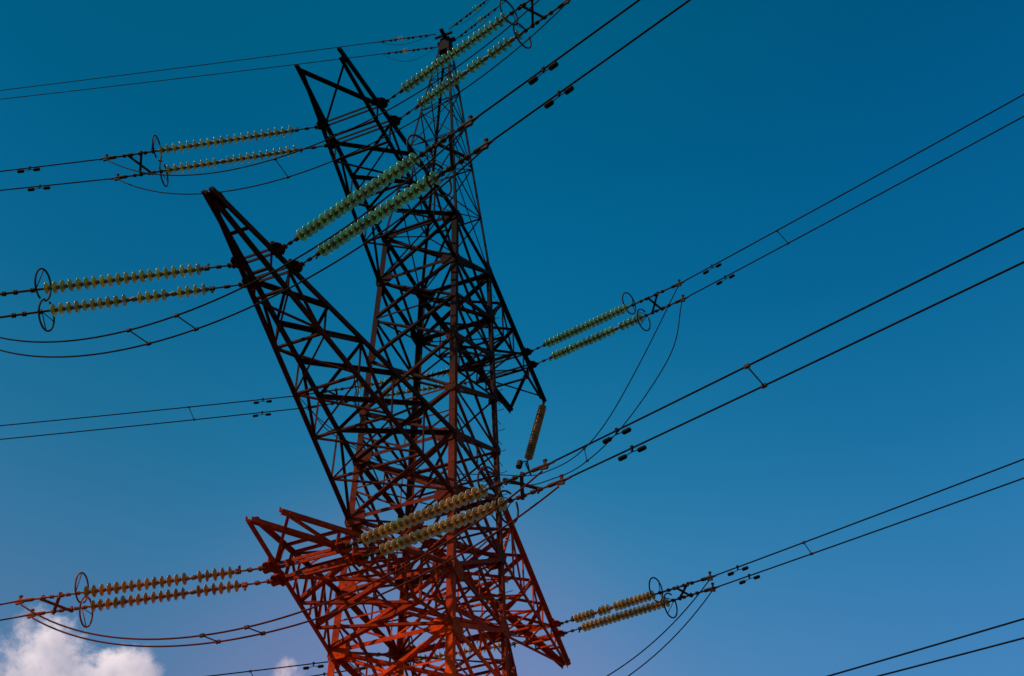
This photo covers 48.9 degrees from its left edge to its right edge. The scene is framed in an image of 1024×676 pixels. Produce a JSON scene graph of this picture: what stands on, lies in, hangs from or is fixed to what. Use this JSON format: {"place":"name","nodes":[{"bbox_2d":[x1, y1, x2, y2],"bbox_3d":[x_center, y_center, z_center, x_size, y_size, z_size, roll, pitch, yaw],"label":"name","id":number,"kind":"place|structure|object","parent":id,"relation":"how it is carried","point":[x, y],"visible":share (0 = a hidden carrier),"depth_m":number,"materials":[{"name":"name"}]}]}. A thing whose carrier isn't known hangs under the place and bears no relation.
{"place":"outdoors","nodes":[
{"label":"outdoors","id":0,"kind":"place"},
{"bbox_2d":[0,0,1023,675],"label":"sky","id":1,"kind":"structure","parent":0,"point":[724,124],"materials":[{"name":"blue"}]},
{"bbox_3d":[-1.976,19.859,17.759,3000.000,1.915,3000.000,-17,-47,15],"label":"ground","id":2,"kind":"structure","parent":0,"visible":0},
{"bbox_2d":[201,28,570,675],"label":"lattice tower","id":3,"kind":"structure","parent":2,"relation":"on","point":[449,625],"depth_m":31.55,"materials":[{"name":"metal"}]},
{"bbox_2d":[0,262,231,301],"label":"insulator string","id":4,"kind":"object","parent":3,"relation":"attached to","point":[62,286],"visible":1,"depth_m":27.04,"materials":[{"name":"glass"}]},
{"bbox_2d":[0,282,243,331],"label":"insulator string","id":5,"kind":"object","parent":3,"relation":"attached to","point":[108,302],"visible":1,"depth_m":27.47,"materials":[{"name":"glass"}]},
{"bbox_2d":[10,565,267,604],"bbox_3d":[-8.373,5.433,25.262,5.927,0.733,0.682,-8,-45,3],"label":"insulator string","id":6,"kind":"object","parent":3,"relation":"attached to","point":[116,588],"visible":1,"depth_m":25.11,"materials":[{"name":"brown metal"}]},
{"bbox_2d":[39,592,73,614],"bbox_3d":[-10.286,6.005,25.456,0.531,0.170,0.723,-8,-45,6],"label":"yoke","id":7,"kind":"object","parent":6,"relation":"attached to","point":[56,604],"visible":1,"depth_m":25.43,"materials":[{"name":"brown metal"}]},
{"bbox_2d":[21,578,275,627],"bbox_3d":[-8.258,6.003,25.480,5.928,0.733,0.682,-8,-45,2],"label":"insulator string","id":8,"kind":"object","parent":3,"relation":"attached to","point":[108,603],"visible":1,"depth_m":25.50,"materials":[{"name":"brown metal"}]},
{"bbox_2d":[0,616,24,620],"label":"conductor wire","id":9,"kind":"object","parent":8,"relation":"attached to","point":[11,618],"visible":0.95,"depth_m":25.67,"materials":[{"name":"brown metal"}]},
{"bbox_2d":[98,125,318,161],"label":"insulator string","id":10,"kind":"object","parent":3,"relation":"attached to","point":[209,143],"visible":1,"depth_m":36.09,"materials":[{"name":"metal"}]},
{"bbox_2d":[0,159,97,171],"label":"conductor wire","id":11,"kind":"object","parent":10,"relation":"attached to","point":[49,165],"visible":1,"depth_m":36.13,"materials":[{"name":"black metal"}]},
{"bbox_2d":[17,166,39,172],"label":"vibration damper","id":12,"kind":"object","parent":11,"relation":"hanging from","point":[29,168],"visible":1,"depth_m":36.03,"materials":[{"name":"black metal"}]},
{"bbox_2d":[126,150,152,176],"bbox_3d":[-11.984,-5.614,36.326,0.517,0.291,0.946,-13,-46,11],"label":"yoke","id":13,"kind":"object","parent":10,"relation":"attached to","point":[141,166],"visible":0.91,"depth_m":36.28,"materials":[{"name":"metal"}]},
{"bbox_2d":[110,143,326,186],"bbox_3d":[-9.455,-5.611,36.494,7.214,0.916,0.852,-9,-45,-2],"label":"insulator string","id":14,"kind":"object","parent":3,"relation":"attached to","point":[202,164],"visible":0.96,"depth_m":36.53,"materials":[{"name":"metal"}]},
{"bbox_2d":[0,178,109,190],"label":"conductor wire","id":15,"kind":"object","parent":14,"relation":"attached to","point":[55,184],"visible":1,"depth_m":36.55,"materials":[{"name":"black metal"}]},
{"bbox_2d":[27,184,49,191],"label":"vibration damper","id":16,"kind":"object","parent":15,"relation":"hanging from","point":[44,188],"visible":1,"depth_m":36.45,"materials":[{"name":"black metal"}]},
{"bbox_2d":[118,4,565,194],"bbox_3d":[-5.559,-6.144,33.254,15.511,3.658,0.038,-17,-47,15],"label":"jumper wire","id":17,"kind":"object","parent":14,"relation":"hanging from","point":[368,144],"visible":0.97,"depth_m":31.98,"materials":[{"name":"black metal"}]},
{"bbox_2d":[280,115,478,249],"bbox_3d":[-3.075,-3.433,24.965,6.422,0.870,0.810,-27,-50,33],"label":"insulator string","id":18,"kind":"object","parent":3,"relation":"attached to","point":[327,217],"visible":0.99,"depth_m":24.85,"materials":[{"name":"metal"}]},
{"bbox_2d":[0,126,467,342],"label":"jumper wire","id":19,"kind":"object","parent":18,"relation":"hanging from","point":[378,203],"visible":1,"depth_m":22.75,"materials":[{"name":"black metal"}]},
{"bbox_2d":[434,134,466,170],"bbox_3d":[-1.286,-3.951,23.844,0.520,0.235,0.853,-23,-49,20],"label":"yoke","id":20,"kind":"object","parent":18,"relation":"attached to","point":[450,149],"visible":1,"depth_m":23.85,"materials":[{"name":"metal"}]},
{"bbox_2d":[478,0,639,116],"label":"conductor wire","id":21,"kind":"object","parent":18,"relation":"attached to","point":[566,52],"visible":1,"depth_m":21.95,"materials":[{"name":"black metal"}]},
{"bbox_2d":[528,62,558,84],"bbox_3d":[0.617,-5.255,22.188,0.720,0.250,0.110,-30,-51,30],"label":"vibration damper","id":22,"kind":"object","parent":21,"relation":"hanging from","point":[534,79],"visible":1,"depth_m":22.18,"materials":[{"name":"black metal"}]},
{"bbox_2d":[292,369,468,396],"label":"insulator string","id":23,"kind":"object","parent":3,"relation":"attached to","point":[359,385],"visible":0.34,"depth_m":44.36,"materials":[{"name":"metal"}]},
{"bbox_2d":[0,396,291,425],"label":"conductor wire","id":24,"kind":"object","parent":23,"relation":"attached to","point":[145,411],"visible":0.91,"depth_m":44.64,"materials":[{"name":"black metal"}]},
{"bbox_2d":[253,398,271,403],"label":"vibration damper","id":25,"kind":"object","parent":24,"relation":"hanging from","point":[267,401],"visible":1,"depth_m":44.31,"materials":[{"name":"black metal"}]},
{"bbox_2d":[326,389,347,404],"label":"yoke","id":26,"kind":"object","parent":23,"relation":"attached to","point":[334,394],"visible":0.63,"depth_m":44.49,"materials":[{"name":"metal"}]},
{"bbox_2d":[304,379,478,413],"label":"insulator string","id":27,"kind":"object","parent":3,"relation":"attached to","point":[423,389],"visible":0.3,"depth_m":44.84,"materials":[{"name":"metal"}]},
{"bbox_2d":[0,408,297,439],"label":"conductor wire","id":28,"kind":"object","parent":27,"relation":"attached to","point":[149,424],"visible":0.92,"depth_m":45.12,"materials":[{"name":"black metal"}]},
{"bbox_2d":[253,411,270,416],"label":"vibration damper","id":29,"kind":"object","parent":28,"relation":"hanging from","point":[266,414],"visible":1,"depth_m":44.81,"materials":[{"name":"black metal"}]},
{"bbox_2d":[297,138,494,266],"bbox_3d":[-2.777,-2.799,25.156,6.429,0.870,0.809,-27,-50,34],"label":"insulator string","id":30,"kind":"object","parent":3,"relation":"attached to","point":[354,229],"visible":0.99,"depth_m":25.16,"materials":[{"name":"glass"}]},
{"bbox_2d":[0,149,483,357],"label":"jumper wire","id":31,"kind":"object","parent":30,"relation":"hanging from","point":[408,212],"visible":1,"depth_m":23.26,"materials":[{"name":"black metal"}]},
{"bbox_2d":[126,328,150,345],"bbox_3d":[-7.771,-0.020,23.453,0.100,0.254,0.697,-16,-46,14],"label":"wire spacer","id":32,"kind":"object","parent":31,"relation":"attached to","point":[129,330],"visible":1,"depth_m":23.41,"materials":[{"name":"metal"}]},
{"bbox_2d":[173,313,198,331],"bbox_3d":[-6.682,-0.320,23.111,0.102,0.258,0.695,-17,-47,15],"label":"wire spacer","id":33,"kind":"object","parent":31,"relation":"attached to","point":[176,315],"visible":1,"depth_m":23.09,"materials":[{"name":"metal"}]},
{"bbox_2d":[493,0,690,139],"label":"conductor wire","id":34,"kind":"object","parent":30,"relation":"attached to","point":[600,63],"visible":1,"depth_m":22.08,"materials":[{"name":"black metal"}]},
{"bbox_2d":[544,86,573,108],"bbox_3d":[0.942,-4.860,22.538,0.720,0.250,0.110,-30,-51,30],"label":"vibration damper","id":35,"kind":"object","parent":34,"relation":"hanging from","point":[567,91],"visible":1,"depth_m":22.54,"materials":[{"name":"black metal"}]},
{"bbox_2d":[377,34,435,44],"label":"earth wire insulator","id":36,"kind":"object","parent":3,"relation":"attached to","point":[402,38],"visible":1,"depth_m":50.45,"materials":[{"name":"metal"}]},
{"bbox_2d":[0,42,376,90],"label":"earth wire","id":37,"kind":"object","parent":36,"relation":"attached to","point":[189,66],"visible":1,"depth_m":51.31,"materials":[{"name":"black metal"}]},
{"bbox_2d":[382,46,437,61],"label":"earth wire insulator","id":38,"kind":"object","parent":3,"relation":"attached to","point":[407,50],"visible":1,"depth_m":50.80,"materials":[{"name":"metal"}]},
{"bbox_2d":[0,53,381,99],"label":"earth wire","id":39,"kind":"object","parent":38,"relation":"attached to","point":[186,77],"visible":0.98,"depth_m":51.62,"materials":[{"name":"black metal"}]},
{"bbox_2d":[347,630,517,661],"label":"insulator string","id":40,"kind":"object","parent":3,"relation":"attached to","point":[443,641],"visible":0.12,"depth_m":39.30,"materials":[{"name":"metal"}]},
{"bbox_2d":[209,661,328,675],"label":"conductor wire","id":41,"kind":"object","parent":40,"relation":"attached to","point":[270,668],"visible":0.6,"depth_m":39.51,"materials":[{"name":"black metal"}]},
{"bbox_2d":[303,662,323,669],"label":"vibration damper","id":42,"kind":"object","parent":41,"relation":"hanging from","point":[308,667],"visible":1,"depth_m":39.33,"materials":[{"name":"black metal"}]},
{"bbox_2d":[355,640,525,675],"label":"insulator string","id":43,"kind":"object","parent":3,"relation":"attached to","point":[440,655],"visible":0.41,"depth_m":39.71,"materials":[{"name":"metal"}]},
{"bbox_2d":[342,459,554,548],"bbox_3d":[-1.423,3.359,23.006,5.972,0.733,0.682,-27,-49,33],"label":"insulator string","id":44,"kind":"object","parent":3,"relation":"attached to","point":[418,516],"visible":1,"depth_m":22.95,"materials":[{"name":"metal"}]},
{"bbox_2d":[20,470,542,639],"bbox_3d":[-5.192,4.859,22.698,12.684,2.237,0.038,-18,-47,16],"label":"jumper wire","id":45,"kind":"object","parent":44,"relation":"hanging from","point":[436,548],"visible":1,"depth_m":21.54,"materials":[{"name":"brown metal"}]},
{"bbox_2d":[502,471,539,499],"bbox_3d":[0.196,2.891,22.023,0.528,0.197,0.768,-27,-50,23],"label":"yoke","id":46,"kind":"object","parent":44,"relation":"attached to","point":[521,483],"visible":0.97,"depth_m":22.02,"materials":[{"name":"metal"}]},
{"bbox_2d":[551,227,1023,461],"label":"conductor wire","id":47,"kind":"object","parent":44,"relation":"attached to","point":[830,324],"visible":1,"depth_m":18.65,"materials":[{"name":"black metal"}]},
{"bbox_2d":[602,427,630,443],"bbox_3d":[1.909,1.734,20.528,0.612,0.212,0.094,-30,-51,30],"label":"vibration damper","id":48,"kind":"object","parent":47,"relation":"hanging from","point":[609,439],"visible":1,"depth_m":20.53,"materials":[{"name":"black metal"}]},
{"bbox_2d":[743,363,767,388],"bbox_3d":[4.186,0.654,19.350,0.100,0.090,0.649,-29,-51,25],"label":"wire spacer","id":49,"kind":"object","parent":47,"relation":"attached to","point":[748,366],"visible":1,"depth_m":19.32,"materials":[{"name":"metal"}]},
{"bbox_2d":[384,0,533,102],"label":"insulator string","id":50,"kind":"object","parent":3,"relation":"attached to","point":[415,80],"visible":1,"depth_m":33.91,"materials":[{"name":"glass"}]},
{"bbox_2d":[107,0,538,175],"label":"jumper wire","id":51,"kind":"object","parent":50,"relation":"hanging from","point":[346,130],"visible":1,"depth_m":31.40,"materials":[{"name":"black metal"}]},
{"bbox_2d":[273,157,289,178],"bbox_3d":[-6.550,-4.831,32.003,0.104,0.105,0.784,-17,-47,15],"label":"wire spacer","id":52,"kind":"object","parent":51,"relation":"attached to","point":[287,176],"visible":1,"depth_m":32.00,"materials":[{"name":"metal"}]},
{"bbox_2d":[359,474,570,559],"bbox_3d":[-1.121,3.880,23.190,5.976,0.733,0.682,-26,-49,33],"label":"insulator string","id":53,"kind":"object","parent":3,"relation":"attached to","point":[440,527],"visible":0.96,"depth_m":23.32,"materials":[{"name":"metal"}]},
{"bbox_2d":[32,486,558,646],"bbox_3d":[-4.980,5.168,23.122,12.926,2.064,0.038,-18,-47,16],"label":"jumper wire","id":54,"kind":"object","parent":53,"relation":"hanging from","point":[475,545],"visible":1,"depth_m":22.02,"materials":[{"name":"brown metal"}]},
{"bbox_2d":[199,633,220,643],"bbox_3d":[-6.039,6.015,22.527,0.100,0.216,0.615,-15,-46,13],"label":"wire spacer","id":55,"kind":"object","parent":54,"relation":"attached to","point":[201,635],"visible":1,"depth_m":22.49,"materials":[{"name":"metal"}]},
{"bbox_2d":[243,625,265,635],"bbox_3d":[-5.064,5.758,22.173,0.103,0.221,0.617,-17,-47,15],"label":"wire spacer","id":56,"kind":"object","parent":54,"relation":"attached to","point":[262,633],"visible":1,"depth_m":22.14,"materials":[{"name":"metal"}]},
{"bbox_2d":[567,261,1023,477],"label":"conductor wire","id":57,"kind":"object","parent":53,"relation":"attached to","point":[855,342],"visible":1,"depth_m":19.01,"materials":[{"name":"black metal"}]},
{"bbox_2d":[618,445,646,460],"bbox_3d":[2.227,2.088,20.878,0.612,0.212,0.094,-30,-51,30],"label":"vibration damper","id":58,"kind":"object","parent":57,"relation":"hanging from","point":[639,449],"visible":1,"depth_m":20.88,"materials":[{"name":"black metal"}]},
{"bbox_2d":[449,0,489,29],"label":"earth wire insulator","id":59,"kind":"object","parent":3,"relation":"attached to","point":[469,13],"visible":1,"depth_m":49.61,"materials":[{"name":"glass"}]},
{"bbox_2d":[455,6,498,39],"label":"earth wire insulator","id":60,"kind":"object","parent":3,"relation":"attached to","point":[479,21],"visible":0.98,"depth_m":49.79,"materials":[{"name":"glass"}]},
{"bbox_2d":[397,0,570,120],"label":"insulator string","id":61,"kind":"object","parent":3,"relation":"attached to","point":[439,90],"visible":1,"depth_m":34.31,"materials":[{"name":"glass"}]},
{"bbox_2d":[519,0,543,27],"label":"yoke","id":62,"kind":"object","parent":61,"relation":"attached to","point":[532,11],"visible":1,"depth_m":32.86,"materials":[{"name":"metal"}]},
{"bbox_2d":[516,401,545,474],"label":"hanging string","id":63,"kind":"object","parent":3,"relation":"hanging from","point":[534,435],"visible":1,"depth_m":43.95,"materials":[{"name":"metal"}]},
{"bbox_2d":[529,279,684,352],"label":"insulator string","id":64,"kind":"object","parent":3,"relation":"attached to","point":[586,325],"visible":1,"depth_m":41.93,"materials":[{"name":"glass"}]},
{"bbox_2d":[299,286,677,475],"bbox_3d":[-0.492,2.884,41.977,15.518,4.427,4.132,-17,-47,15],"label":"jumper wire","id":65,"kind":"object","parent":64,"relation":"hanging from","point":[590,441],"visible":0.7,"depth_m":39.86,"materials":[{"name":"black metal"}]},
{"bbox_2d":[647,291,662,314],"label":"yoke","id":66,"kind":"object","parent":64,"relation":"attached to","point":[654,303],"visible":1,"depth_m":40.74,"materials":[{"name":"metal"}]},
{"bbox_2d":[684,94,1023,280],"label":"conductor wire","id":67,"kind":"object","parent":64,"relation":"attached to","point":[860,184],"visible":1,"depth_m":36.36,"materials":[{"name":"black metal"}]},
{"bbox_2d":[703,263,721,274],"bbox_3d":[6.961,-2.455,39.188,0.720,0.250,0.110,-29,-51,30],"label":"vibration damper","id":68,"kind":"object","parent":67,"relation":"hanging from","point":[716,266],"visible":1,"depth_m":39.19,"materials":[{"name":"black metal"}]},
{"bbox_2d":[534,294,688,364],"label":"insulator string","id":69,"kind":"object","parent":3,"relation":"attached to","point":[570,348],"visible":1,"depth_m":42.35,"materials":[{"name":"metal"}]},
{"bbox_2d":[317,302,681,484],"bbox_3d":[-0.347,3.257,42.112,15.376,4.736,3.423,-17,-47,15],"label":"jumper wire","id":70,"kind":"object","parent":69,"relation":"hanging from","point":[605,444],"visible":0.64,"depth_m":39.85,"materials":[{"name":"black metal"}]},
{"bbox_2d":[688,116,1023,296],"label":"conductor wire","id":71,"kind":"object","parent":69,"relation":"attached to","point":[861,203],"visible":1,"depth_m":36.82,"materials":[{"name":"black metal"}]},
{"bbox_2d":[716,274,734,284],"bbox_3d":[7.476,-2.092,39.454,0.720,0.250,0.110,-29,-51,30],"label":"vibration damper","id":72,"kind":"object","parent":71,"relation":"hanging from","point":[730,277],"visible":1,"depth_m":39.45,"materials":[{"name":"black metal"}]},
{"bbox_2d":[559,571,715,624],"bbox_3d":[4.037,8.585,37.361,6.416,0.870,0.809,-26,-49,32],"label":"insulator string","id":73,"kind":"object","parent":3,"relation":"attached to","point":[616,606],"visible":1,"depth_m":37.35,"materials":[{"name":"metal"}]},
{"bbox_2d":[348,580,708,675],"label":"jumper wire","id":74,"kind":"object","parent":73,"relation":"hanging from","point":[642,650],"visible":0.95,"depth_m":35.12,"materials":[{"name":"black metal"}]},
{"bbox_2d":[716,458,1023,575],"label":"conductor wire","id":75,"kind":"object","parent":73,"relation":"attached to","point":[875,515],"visible":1,"depth_m":32.83,"materials":[{"name":"black metal"}]},
{"bbox_2d":[727,565,748,575],"bbox_3d":[7.045,7.212,35.135,0.720,0.250,0.110,-29,-51,30],"label":"vibration damper","id":76,"kind":"object","parent":75,"relation":"hanging from","point":[742,569],"visible":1,"depth_m":35.13,"materials":[{"name":"black metal"}]},
{"bbox_2d":[562,582,718,634],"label":"insulator string","id":77,"kind":"object","parent":3,"relation":"attached to","point":[618,617],"visible":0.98,"depth_m":37.73,"materials":[{"name":"metal"}]},
{"bbox_2d":[360,591,711,675],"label":"jumper wire","id":78,"kind":"object","parent":77,"relation":"hanging from","point":[672,638],"visible":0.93,"depth_m":35.61,"materials":[{"name":"black metal"}]},
{"bbox_2d":[675,582,692,600],"bbox_3d":[5.573,8.202,36.467,0.487,0.191,0.981,-11,-46,10],"label":"yoke","id":79,"kind":"object","parent":77,"relation":"attached to","point":[683,592],"visible":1,"depth_m":36.42,"materials":[{"name":"metal"}]},
{"bbox_2d":[719,477,1023,586],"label":"conductor wire","id":80,"kind":"object","parent":77,"relation":"attached to","point":[877,530],"visible":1,"depth_m":33.22,"materials":[{"name":"black metal"}]},
{"bbox_2d":[739,574,759,584],"bbox_3d":[7.468,7.543,35.427,0.720,0.250,0.110,-28,-50,30],"label":"vibration damper","id":81,"kind":"object","parent":80,"relation":"hanging from","point":[754,577],"visible":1,"depth_m":35.43,"materials":[{"name":"black metal"}]},
{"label":"insulator string","id":82,"kind":"object","parent":3,"relation":"attached to","visible":0},
{"bbox_2d":[827,618,1023,675],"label":"conductor wire","id":83,"kind":"object","parent":82,"relation":"attached to","point":[977,632],"visible":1,"depth_m":26.23,"materials":[{"name":"black metal"}]},
{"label":"insulator string","id":84,"kind":"object","parent":3,"relation":"attached to","visible":0},
{"bbox_2d":[877,637,1023,675],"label":"conductor wire","id":85,"kind":"object","parent":84,"relation":"attached to","point":[995,645],"visible":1,"depth_m":26.29,"materials":[{"name":"black metal"}]}
]}

